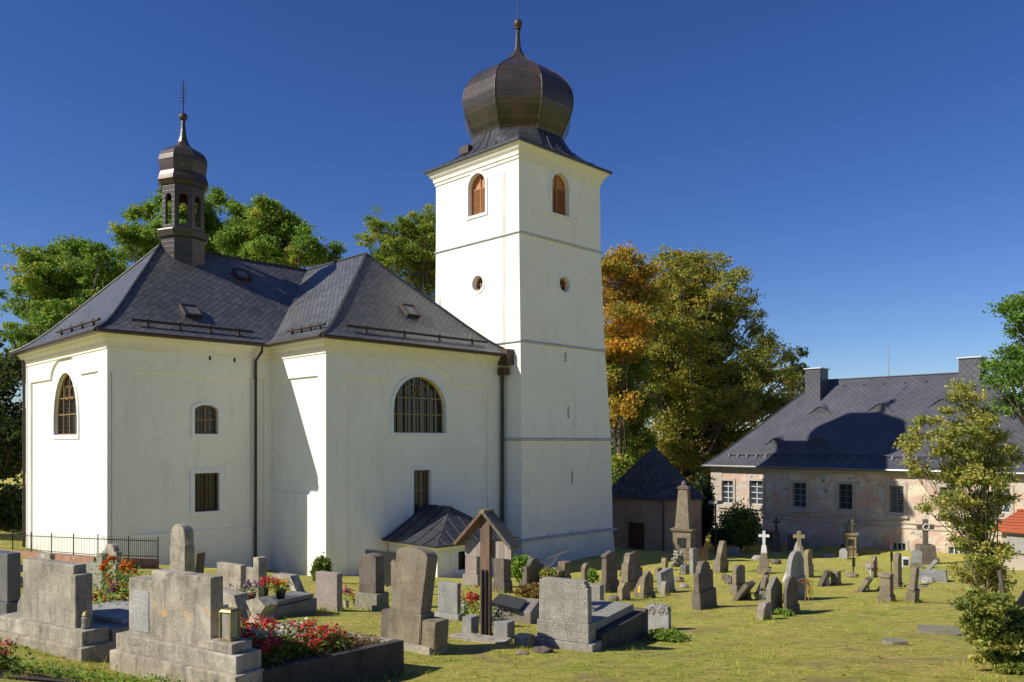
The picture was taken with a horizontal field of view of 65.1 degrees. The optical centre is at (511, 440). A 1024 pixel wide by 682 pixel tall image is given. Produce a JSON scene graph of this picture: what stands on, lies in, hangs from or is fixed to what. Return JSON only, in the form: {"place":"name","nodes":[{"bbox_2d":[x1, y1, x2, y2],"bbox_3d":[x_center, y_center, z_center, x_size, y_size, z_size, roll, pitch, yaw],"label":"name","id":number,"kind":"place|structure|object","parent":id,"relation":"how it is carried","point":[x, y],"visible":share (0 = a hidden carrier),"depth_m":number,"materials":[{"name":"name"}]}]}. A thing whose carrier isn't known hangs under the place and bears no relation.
{"place":"outdoors","nodes":[
{"label":"outdoors","id":0,"kind":"place"},
{"bbox_2d":[0,442,1023,681],"bbox_3d":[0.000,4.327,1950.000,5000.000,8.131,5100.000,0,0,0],"label":"ground","id":1,"kind":"structure","parent":0,"point":[857,662],"depth_m":12.52,"materials":[{"name":"green plant"}]},
{"bbox_2d":[0,550,20,614],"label":"gravestone","id":2,"kind":"object","parent":1,"relation":"on","point":[10,578],"visible":0.54,"depth_m":11.15,"materials":[{"name":"stone"}]},
{"bbox_2d":[0,360,25,529],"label":"shade tree","id":3,"kind":"object","parent":1,"relation":"on","point":[11,446],"visible":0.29,"depth_m":54.62,"materials":[{"name":"green plant"}]},
{"bbox_2d":[0,336,25,532],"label":"shade tree","id":4,"kind":"object","parent":1,"relation":"on","point":[9,514],"visible":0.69,"depth_m":50.65,"materials":[{"name":"green plant"}]},
{"bbox_2d":[0,669,76,681],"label":"flower bed soil","id":5,"kind":"structure","parent":1,"relation":"on","point":[42,678],"depth_m":6.49,"materials":[{"name":"soil"}]},
{"bbox_2d":[0,637,39,673],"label":"begonia","id":6,"kind":"object","parent":5,"relation":"on","point":[3,655],"visible":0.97,"depth_m":6.66,"materials":[{"name":"green plant"}]},
{"bbox_2d":[0,232,132,383],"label":"oak tree","id":7,"kind":"object","parent":1,"relation":"on","point":[50,289],"visible":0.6,"depth_m":63.78,"materials":[{"name":"green plant"}]},
{"bbox_2d":[0,531,158,568],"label":"iron fence","id":8,"kind":"object","parent":1,"relation":"on","point":[140,562],"visible":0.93,"depth_m":28.02,"materials":[{"name":"black metal"}]},
{"bbox_2d":[84,552,108,590],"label":"gravestone","id":9,"kind":"object","parent":1,"relation":"on","point":[92,565],"visible":0.55,"depth_m":17.65,"materials":[{"name":"grey stone"}]},
{"bbox_2d":[0,655,201,681],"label":"weeds","id":10,"kind":"object","parent":1,"relation":"on","point":[59,673],"visible":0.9,"depth_m":7.08,"materials":[{"name":"plant"}]},
{"bbox_2d":[0,557,227,661],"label":"family tomb","id":11,"kind":"object","parent":1,"relation":"on","point":[55,602],"visible":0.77,"depth_m":8.86,"materials":[{"name":"stone"}]},
{"bbox_2d":[103,543,129,579],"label":"gravestone","id":12,"kind":"object","parent":1,"relation":"on","point":[112,549],"visible":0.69,"depth_m":21.65,"materials":[{"name":"stone"}]},
{"bbox_2d":[88,526,162,606],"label":"marigold plants","id":13,"kind":"object","parent":1,"relation":"on","point":[124,566],"visible":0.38,"depth_m":10.19,"materials":[{"name":"orange plant"}]},
{"bbox_2d":[170,523,194,571],"bbox_3d":[-9.492,3.334,23.113,0.674,1.875,0.354,0,0,31],"label":"gravestone","id":14,"kind":"object","parent":1,"relation":"on","point":[182,552],"visible":0.8,"depth_m":22.96,"materials":[{"name":"stone"}]},
{"bbox_2d":[105,185,265,267],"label":"oak tree","id":15,"kind":"object","parent":1,"relation":"on","point":[139,241],"visible":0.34,"depth_m":68.45,"materials":[{"name":"green plant"}]},
{"bbox_2d":[217,561,245,591],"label":"gravestone","id":16,"kind":"object","parent":1,"relation":"on","point":[231,573],"visible":0.48,"depth_m":16.98,"materials":[{"name":"stone"}]},
{"bbox_2d":[223,587,248,620],"bbox_3d":[-5.015,2.960,14.399,0.668,0.545,0.300,0,0,31],"label":"concrete side stone","id":17,"kind":"object","parent":1,"relation":"on","point":[233,598],"visible":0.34,"depth_m":14.27,"materials":[{"name":"concrete"}]},
{"bbox_2d":[110,568,403,681],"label":"family tomb","id":18,"kind":"object","parent":1,"relation":"on","point":[173,621],"visible":0.89,"depth_m":7.84,"materials":[{"name":"stone"}]},
{"bbox_2d":[219,607,240,641],"bbox_3d":[-2.648,1.725,7.532,0.138,0.290,0.138,0,0,20],"label":"grave lantern","id":19,"kind":"object","parent":18,"relation":"on","point":[229,624],"visible":1,"depth_m":7.49,"materials":[{"name":"gold metal"}]},
{"bbox_2d":[252,633,290,667],"bbox_3d":[-2.392,2.099,7.853,0.554,0.387,0.579,0,0,28],"label":"begonia","id":20,"kind":"object","parent":18,"relation":"on","point":[270,643],"visible":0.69,"depth_m":7.82,"materials":[{"name":"red plant"}]},
{"bbox_2d":[256,633,308,660],"bbox_3d":[-2.344,2.135,8.106,0.525,0.377,0.529,0,0,-44],"label":"begonia","id":21,"kind":"object","parent":18,"relation":"on","point":[292,644],"visible":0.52,"depth_m":8.11,"materials":[{"name":"red plant"}]},
{"bbox_2d":[261,620,308,652],"bbox_3d":[-2.431,2.113,8.445,0.654,0.367,0.526,0,0,0],"label":"begonia","id":22,"kind":"object","parent":18,"relation":"on","point":[278,631],"visible":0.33,"depth_m":8.47,"materials":[{"name":"beige plant"}]},
{"bbox_2d":[284,618,332,645],"bbox_3d":[-2.313,2.176,8.755,0.655,0.445,0.581,0,0,36],"label":"begonia","id":23,"kind":"object","parent":18,"relation":"on","point":[301,628],"visible":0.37,"depth_m":8.73,"materials":[{"name":"red plant"}]},
{"bbox_2d":[288,629,338,658],"bbox_3d":[-2.157,2.173,8.409,0.639,0.388,0.589,0,0,31],"label":"begonia","id":24,"kind":"object","parent":18,"relation":"on","point":[309,643],"visible":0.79,"depth_m":8.36,"materials":[{"name":"red plant"}]},
{"bbox_2d":[244,620,384,667],"bbox_3d":[-2.579,2.228,8.828,1.592,0.236,1.877,0,0,30],"label":"groundcover","id":25,"kind":"object","parent":18,"relation":"on","point":[353,641],"visible":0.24,"depth_m":8.79,"materials":[{"name":"green plant"}]},
{"bbox_2d":[302,620,351,653],"bbox_3d":[-2.027,2.171,8.647,0.589,0.393,0.645,0,0,0],"label":"begonia","id":26,"kind":"object","parent":18,"relation":"on","point":[327,632],"visible":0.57,"depth_m":8.62,"materials":[{"name":"red plant"}]},
{"bbox_2d":[253,556,266,597],"bbox_3d":[-5.966,3.310,19.016,0.180,1.087,0.260,0,0,31],"label":"stone post","id":27,"kind":"object","parent":1,"relation":"on","point":[259,566],"visible":0.46,"depth_m":18.93,"materials":[{"name":"stone"}]},
{"bbox_2d":[246,595,277,622],"bbox_3d":[-4.261,2.891,13.679,0.478,0.467,0.300,0,0,31],"label":"concrete side stone","id":28,"kind":"object","parent":1,"relation":"on","point":[265,606],"visible":0.73,"depth_m":13.57,"materials":[{"name":"concrete"}]},
{"bbox_2d":[246,591,316,617],"bbox_3d":[-4.411,3.392,15.353,0.660,0.800,1.220,0,0,31],"label":"ledger tomb","id":29,"kind":"object","parent":1,"relation":"on","point":[299,603],"visible":0.34,"depth_m":15.31,"materials":[{"name":"stone"}]},
{"bbox_2d":[228,577,270,599],"bbox_3d":[-4.931,2.804,15.102,0.894,0.458,0.825,0,0,0],"label":"flower pot","id":30,"kind":"object","parent":29,"relation":"on","point":[251,594],"visible":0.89,"depth_m":15.06,"materials":[{"name":"ceramic"}]},
{"bbox_2d":[261,578,296,597],"bbox_3d":[-4.408,2.811,15.224,0.699,0.362,0.726,0,0,0],"label":"flower pot","id":31,"kind":"object","parent":29,"relation":"on","point":[280,593],"visible":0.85,"depth_m":15.20,"materials":[{"name":"black metal"}]},
{"bbox_2d":[271,573,304,591],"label":"gravestone","id":32,"kind":"object","parent":1,"relation":"on","point":[295,578],"visible":0.52,"depth_m":18.43,"materials":[{"name":"stone"}]},
{"bbox_2d":[236,193,349,268],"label":"oak tree","id":33,"kind":"object","parent":1,"relation":"on","point":[286,239],"visible":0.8,"depth_m":65.75,"materials":[{"name":"green plant"}]},
{"bbox_2d":[9,0,617,577],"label":"church","id":34,"kind":"structure","parent":1,"relation":"on","point":[343,414],"depth_m":41.22,"materials":[{"name":"white"}]},
{"bbox_2d":[52,369,79,438],"bbox_3d":[-21.678,-1.779,39.189,0.290,3.422,4.040,0,0,-45],"label":"window","id":35,"kind":"structure","parent":34,"relation":"in","point":[68,407],"depth_m":39.58,"materials":[{"name":"white glass"}]},
{"bbox_2d":[191,402,221,436],"bbox_3d":[-14.540,-0.984,38.072,1.453,1.697,0.290,0,0,-45],"label":"window","id":36,"kind":"structure","parent":34,"relation":"in","point":[203,416],"depth_m":38.15,"materials":[{"name":"white glass"}]},
{"bbox_2d":[190,468,223,516],"bbox_3d":[-14.518,2.462,38.094,1.595,2.216,0.290,0,0,-45],"label":"window","id":37,"kind":"structure","parent":34,"relation":"in","point":[203,482],"depth_m":38.16,"materials":[{"name":"glass"}]},
{"bbox_2d":[390,373,448,435],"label":"window","id":38,"kind":"structure","parent":34,"relation":"in","point":[416,409],"depth_m":40.95,"materials":[{"name":"glass"}]},
{"bbox_2d":[411,466,433,515],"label":"window","id":39,"kind":"structure","parent":34,"relation":"in","point":[419,475],"depth_m":41.05,"materials":[{"name":"white glass"}]},
{"bbox_2d":[456,547,464,573],"bbox_3d":[-2.390,5.610,37.762,0.833,1.208,0.270,0,0,-45],"label":"window","id":40,"kind":"structure","parent":34,"relation":"in","point":[460,556],"depth_m":37.81,"materials":[{"name":"metal"}]},
{"bbox_2d":[466,169,487,219],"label":"window","id":41,"kind":"structure","parent":34,"relation":"in","point":[480,184],"depth_m":46.65,"materials":[{"name":"wood"}]},
{"bbox_2d":[550,169,570,220],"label":"window","id":42,"kind":"structure","parent":34,"relation":"in","point":[557,187],"depth_m":46.71,"materials":[{"name":"wood"}]},
{"bbox_2d":[309,552,333,581],"bbox_3d":[-6.431,4.303,27.157,0.800,1.072,0.812,0,0,0],"label":"garden bush","id":43,"kind":"object","parent":1,"relation":"on","point":[321,563],"visible":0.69,"depth_m":26.96,"materials":[{"name":"green plant"}]},
{"bbox_2d":[316,571,342,611],"bbox_3d":[-3.723,3.128,16.329,0.627,0.888,0.191,0,0,31],"label":"gravestone","id":44,"kind":"object","parent":1,"relation":"on","point":[328,589],"visible":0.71,"depth_m":16.22,"materials":[{"name":"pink stone"}]},
{"bbox_2d":[354,553,388,610],"bbox_3d":[-3.006,3.088,17.191,0.636,1.330,0.410,0,0,31],"label":"gravestone","id":45,"kind":"object","parent":1,"relation":"on","point":[371,594],"visible":0.81,"depth_m":17.05,"materials":[{"name":"stone"}]},
{"bbox_2d":[365,549,396,586],"bbox_3d":[-4.291,4.313,26.648,1.408,1.292,0.160,0,0,31],"label":"gravestone","id":46,"kind":"object","parent":1,"relation":"on","point":[389,556],"visible":0.26,"depth_m":26.46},
{"bbox_2d":[351,203,435,298],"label":"oak tree","id":47,"kind":"object","parent":1,"relation":"on","point":[412,245],"visible":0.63,"depth_m":89.69,"materials":[{"name":"green plant"}]},
{"bbox_2d":[381,546,448,654],"bbox_3d":[-1.354,2.260,10.889,0.992,1.629,0.417,0,0,31],"label":"gravestone","id":48,"kind":"object","parent":1,"relation":"on","point":[411,620],"visible":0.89,"depth_m":10.76,"materials":[{"name":"stone"}]},
{"bbox_2d":[434,581,463,620],"bbox_3d":[-1.169,3.054,14.992,0.564,0.802,0.214,0,0,31],"label":"gravestone","id":49,"kind":"object","parent":1,"relation":"on","point":[449,600],"visible":0.69,"depth_m":14.92,"materials":[{"name":"stone"}]},
{"bbox_2d":[460,585,479,622],"bbox_3d":[-0.699,3.095,14.620,0.666,0.886,0.657,0,0,0],"label":"red geranium","id":50,"kind":"object","parent":1,"relation":"on","point":[470,597],"visible":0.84,"depth_m":14.59,"materials":[{"name":"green plant"}]},
{"bbox_2d":[462,614,478,633],"bbox_3d":[-0.653,2.959,12.669,0.170,0.379,0.220,0,0,31],"label":"stone block","id":51,"kind":"object","parent":1,"relation":"on","point":[470,623],"depth_m":12.60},
{"bbox_2d":[462,556,479,586],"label":"gravestone","id":52,"kind":"object","parent":1,"relation":"on","point":[471,576],"visible":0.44,"depth_m":27.09,"materials":[{"name":"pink stone"}]},
{"bbox_2d":[449,632,512,643],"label":"stone slab","id":53,"kind":"structure","parent":1,"relation":"on","point":[480,638],"depth_m":11.85,"materials":[{"name":"stone"}]},
{"bbox_2d":[453,509,520,635],"bbox_3d":[-0.393,2.113,12.309,1.057,2.114,0.290,0,0,31],"label":"wooden cross","id":54,"kind":"object","parent":1,"relation":"on","point":[485,548],"visible":0.82,"depth_m":12.25,"materials":[{"name":"brown wood"}]},
{"bbox_2d":[492,558,512,592],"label":"gravestone","id":55,"kind":"object","parent":1,"relation":"on","point":[502,581],"visible":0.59,"depth_m":24.38,"materials":[{"name":"stone"}]},
{"bbox_2d":[494,619,514,637],"bbox_3d":[-0.120,2.940,12.279,0.251,0.361,0.220,0,0,31],"label":"stone block","id":56,"kind":"object","parent":1,"relation":"on","point":[504,627],"depth_m":12.20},
{"bbox_2d":[492,593,538,623],"bbox_3d":[0.076,3.282,15.189,0.744,0.668,1.300,0,0,10],"label":"ledger tomb","id":57,"kind":"object","parent":1,"relation":"on","point":[523,610],"visible":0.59,"depth_m":14.75,"materials":[{"name":"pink stone"}]},
{"bbox_2d":[21,560,1014,681],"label":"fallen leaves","id":58,"kind":"object","parent":1,"relation":"on","point":[634,645],"visible":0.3,"depth_m":10.46,"materials":[{"name":"brown plant"}]},
{"bbox_2d":[511,553,532,582],"bbox_3d":[0.302,4.587,28.535,0.963,1.187,0.995,0,0,0],"label":"garden bush","id":59,"kind":"object","parent":1,"relation":"on","point":[517,563],"visible":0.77,"depth_m":28.34,"materials":[{"name":"green plant"}]},
{"bbox_2d":[514,633,534,645],"bbox_3d":[0.181,2.930,11.610,0.240,0.230,0.200,0,0,29],"label":"stone block","id":60,"kind":"object","parent":1,"relation":"on","point":[524,639],"depth_m":11.54,"materials":[{"name":"stone"}]},
{"bbox_2d":[513,582,538,598],"bbox_3d":[0.660,4.144,22.159,1.298,0.402,1.267,0,0,0],"label":"weed patch","id":61,"kind":"object","parent":1,"relation":"on","point":[526,589],"visible":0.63,"depth_m":22.02,"materials":[{"name":"brown plant"}]},
{"bbox_2d":[519,558,543,584],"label":"gravestone","id":62,"kind":"object","parent":1,"relation":"on","point":[532,570],"visible":0.68,"depth_m":28.27,"materials":[{"name":"stone"}]},
{"bbox_2d":[535,576,647,651],"bbox_3d":[1.253,2.796,12.463,1.000,1.590,2.300,0,0,29],"label":"granite tomb","id":63,"kind":"object","parent":1,"relation":"on","point":[574,614],"visible":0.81,"depth_m":11.59,"materials":[{"name":"stone"}]},
{"bbox_2d":[600,551,618,592],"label":"gravestone","id":64,"kind":"object","parent":1,"relation":"on","point":[610,581],"visible":0.86,"depth_m":24.15,"materials":[{"name":"stone"}]},
{"bbox_2d":[619,553,637,590],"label":"gravestone","id":65,"kind":"object","parent":1,"relation":"on","point":[628,570],"visible":0.77,"depth_m":25.31,"materials":[{"name":"stone"}]},
{"bbox_2d":[604,330,666,484],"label":"maple tree","id":66,"kind":"object","parent":1,"relation":"on","point":[628,460],"visible":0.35,"depth_m":67.39,"materials":[{"name":"green plant"}]},
{"bbox_2d":[601,240,679,478],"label":"maple tree","id":67,"kind":"object","parent":1,"relation":"on","point":[623,311],"visible":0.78,"depth_m":65.94,"materials":[{"name":"orange plant"}]},
{"bbox_2d":[637,570,654,598],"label":"gravestone","id":68,"kind":"object","parent":1,"relation":"on","point":[646,586],"visible":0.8,"depth_m":21.87,"materials":[{"name":"stone"}]},
{"bbox_2d":[645,603,671,629],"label":"gravestone","id":69,"kind":"object","parent":1,"relation":"on","point":[659,615],"visible":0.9,"depth_m":14.22,"materials":[{"name":"stone"}]},
{"bbox_2d":[612,446,705,551],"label":"chapel","id":70,"kind":"structure","parent":1,"relation":"on","point":[644,496],"depth_m":54.53,"materials":[{"name":"grey tile"}]},
{"bbox_2d":[629,522,643,548],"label":"door","id":71,"kind":"structure","parent":70,"relation":"in","point":[636,530],"depth_m":54.82,"materials":[{"name":"brown wood"}]},
{"bbox_2d":[656,567,674,592],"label":"gravestone","id":72,"kind":"object","parent":1,"relation":"on","point":[666,575],"visible":0.57,"depth_m":24.59,"materials":[{"name":"stone"}]},
{"bbox_2d":[646,627,691,643],"bbox_3d":[2.475,3.109,12.819,0.697,0.196,0.718,0,0,-35],"label":"weed patch","id":73,"kind":"object","parent":1,"relation":"on","point":[669,635],"visible":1,"depth_m":12.73,"materials":[{"name":"green plant"}]},
{"bbox_2d":[670,481,697,560],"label":"obelisk monument","id":74,"kind":"object","parent":1,"relation":"on","point":[683,529],"visible":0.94,"depth_m":45.25,"materials":[{"name":"stone"}]},
{"bbox_2d":[692,561,716,609],"bbox_3d":[4.404,3.365,18.434,0.224,1.192,0.894,-3,-1,38],"label":"gravestone","id":75,"kind":"object","parent":1,"relation":"on","point":[704,595],"visible":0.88,"depth_m":18.26,"materials":[{"name":"stone"}]},
{"bbox_2d":[692,463,716,546],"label":"garden bush","id":76,"kind":"object","parent":1,"relation":"on","point":[703,487],"visible":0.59,"depth_m":59.79,"materials":[{"name":"green plant"}]},
{"bbox_2d":[611,243,804,485],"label":"maple tree","id":77,"kind":"object","parent":1,"relation":"on","point":[709,399],"visible":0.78,"depth_m":76.08,"materials":[{"name":"green plant"}]},
{"bbox_2d":[712,540,728,572],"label":"gravestone","id":78,"kind":"object","parent":1,"relation":"on","point":[720,562],"visible":0.81,"depth_m":36.81,"materials":[{"name":"stone"}]},
{"bbox_2d":[708,525,733,548],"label":"garden bush","id":79,"kind":"object","parent":1,"relation":"on","point":[721,534],"visible":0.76,"depth_m":56.46,"materials":[{"name":"green plant"}]},
{"bbox_2d":[730,564,746,594],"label":"gravestone","id":80,"kind":"object","parent":1,"relation":"on","point":[738,576],"visible":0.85,"depth_m":23.36,"materials":[{"name":"stone"}]},
{"bbox_2d":[714,498,763,550],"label":"garden bush","id":81,"kind":"object","parent":1,"relation":"on","point":[741,524],"visible":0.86,"depth_m":56.52,"materials":[{"name":"green plant"}]},
{"bbox_2d":[732,580,755,600],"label":"gravestone","id":82,"kind":"object","parent":1,"relation":"on","point":[744,590],"visible":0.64,"depth_m":20.64,"materials":[{"name":"stone"}]},
{"bbox_2d":[756,600,770,619],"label":"gravestone","id":83,"kind":"object","parent":1,"relation":"on","point":[764,608],"visible":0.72,"depth_m":15.68,"materials":[{"name":"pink stone"}]},
{"bbox_2d":[757,531,770,574],"bbox_3d":[11.073,4.965,35.270,0.600,1.978,0.500,0,0,20],"label":"marble cross","id":84,"kind":"object","parent":1,"relation":"on","point":[763,567],"visible":0.96,"depth_m":35.13,"materials":[{"name":"stone"}]},
{"bbox_2d":[766,576,782,614],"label":"gravestone","id":85,"kind":"object","parent":1,"relation":"on","point":[774,592],"visible":0.65,"depth_m":16.97,"materials":[{"name":"stone"}]},
{"bbox_2d":[771,517,780,550],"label":"grave cross","id":86,"kind":"object","parent":1,"relation":"on","point":[776,543],"visible":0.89,"depth_m":56.92,"materials":[{"name":"stone"}]},
{"bbox_2d":[756,346,809,426],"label":"shade tree","id":87,"kind":"object","parent":1,"relation":"on","point":[798,367],"visible":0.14,"depth_m":94.17,"materials":[{"name":"green plant"}]},
{"bbox_2d":[783,576,799,613],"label":"gravestone","id":88,"kind":"object","parent":1,"relation":"on","point":[791,595],"visible":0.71,"depth_m":17.01,"materials":[{"name":"stone"}]},
{"bbox_2d":[785,550,805,598],"bbox_3d":[7.435,3.595,21.069,0.178,1.395,1.190,0,0,38],"label":"gravestone","id":89,"kind":"object","parent":1,"relation":"on","point":[795,565],"visible":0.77,"depth_m":21.02,"materials":[{"name":"stone"}]},
{"bbox_2d":[804,549,813,577],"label":"gravestone","id":90,"kind":"object","parent":1,"relation":"on","point":[808,568],"visible":0.8,"depth_m":33.20,"materials":[{"name":"stone"}]},
{"bbox_2d":[842,517,858,556],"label":"statue monument","id":91,"kind":"object","parent":1,"relation":"on","point":[850,537],"visible":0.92,"depth_m":52.41,"materials":[{"name":"stone"}]},
{"bbox_2d":[702,348,1023,553],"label":"manor house","id":92,"kind":"structure","parent":1,"relation":"on","point":[820,456],"depth_m":58.70,"materials":[{"name":"paint"}]},
{"bbox_2d":[717,478,735,507],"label":"window","id":93,"kind":"structure","parent":92,"relation":"in","point":[729,484],"depth_m":63.60,"materials":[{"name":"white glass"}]},
{"bbox_2d":[745,478,765,509],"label":"window","id":94,"kind":"structure","parent":92,"relation":"in","point":[755,486],"depth_m":61.85,"materials":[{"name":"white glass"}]},
{"bbox_2d":[788,480,810,512],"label":"window","id":95,"kind":"structure","parent":92,"relation":"in","point":[799,489],"depth_m":59.39,"materials":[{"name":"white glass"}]},
{"bbox_2d":[833,481,856,514],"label":"window","id":96,"kind":"structure","parent":92,"relation":"in","point":[845,490],"depth_m":56.95,"materials":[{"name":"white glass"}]},
{"bbox_2d":[884,482,908,518],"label":"window","id":97,"kind":"structure","parent":92,"relation":"in","point":[898,491],"depth_m":54.52,"materials":[{"name":"white glass"}]},
{"bbox_2d":[993,485,1013,518],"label":"window","id":98,"kind":"structure","parent":92,"relation":"in","point":[1008,511],"depth_m":49.77,"materials":[{"name":"white glass"}]},
{"bbox_2d":[877,572,895,602],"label":"gravestone","id":99,"kind":"object","parent":1,"relation":"on","point":[887,595],"visible":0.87,"depth_m":19.41,"materials":[{"name":"stone"}]},
{"bbox_2d":[894,553,902,586],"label":"gravestone","id":100,"kind":"object","parent":1,"relation":"on","point":[897,569],"visible":0.73,"depth_m":25.82,"materials":[{"name":"stone"}]},
{"bbox_2d":[905,566,919,602],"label":"gravestone","id":101,"kind":"object","parent":1,"relation":"on","point":[912,592],"visible":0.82,"depth_m":19.09,"materials":[{"name":"stone"}]},
{"bbox_2d":[915,519,939,564],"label":"cross","id":102,"kind":"object","parent":1,"relation":"on","point":[929,555],"visible":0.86,"depth_m":46.31,"materials":[{"name":"stone"}]},
{"bbox_2d":[919,570,947,581],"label":"stone block","id":103,"kind":"structure","parent":1,"relation":"on","point":[939,575],"depth_m":27.59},
{"bbox_2d":[917,625,965,635],"bbox_3d":[7.194,3.227,13.432,0.763,0.135,0.661,0,0,24],"label":"flat stone","id":104,"kind":"object","parent":1,"relation":"on","point":[942,630],"visible":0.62,"depth_m":13.37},
{"bbox_2d":[892,376,1023,615],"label":"young tree","id":105,"kind":"object","parent":1,"relation":"on","point":[984,512],"visible":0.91,"depth_m":13.64,"materials":[{"name":"green plant"}]},
{"bbox_2d":[947,570,1023,674],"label":"leafy bush","id":106,"kind":"object","parent":1,"relation":"on","point":[994,631],"visible":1,"depth_m":7.88,"materials":[{"name":"green plant"}]},
{"bbox_2d":[970,291,1023,422],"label":"ash tree","id":107,"kind":"object","parent":1,"relation":"on","point":[1011,372],"visible":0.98,"depth_m":52.16,"materials":[{"name":"green plant"}]},
{"bbox_2d":[993,509,1023,569],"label":"gatehouse","id":108,"kind":"object","parent":1,"relation":"on","point":[1011,528],"visible":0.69,"depth_m":39.53,"materials":[{"name":"paint"}]},
{"bbox_2d":[0,0,1023,441],"label":"sky","id":109,"kind":"structure","parent":0,"point":[863,159],"materials":[{"name":"blue"}]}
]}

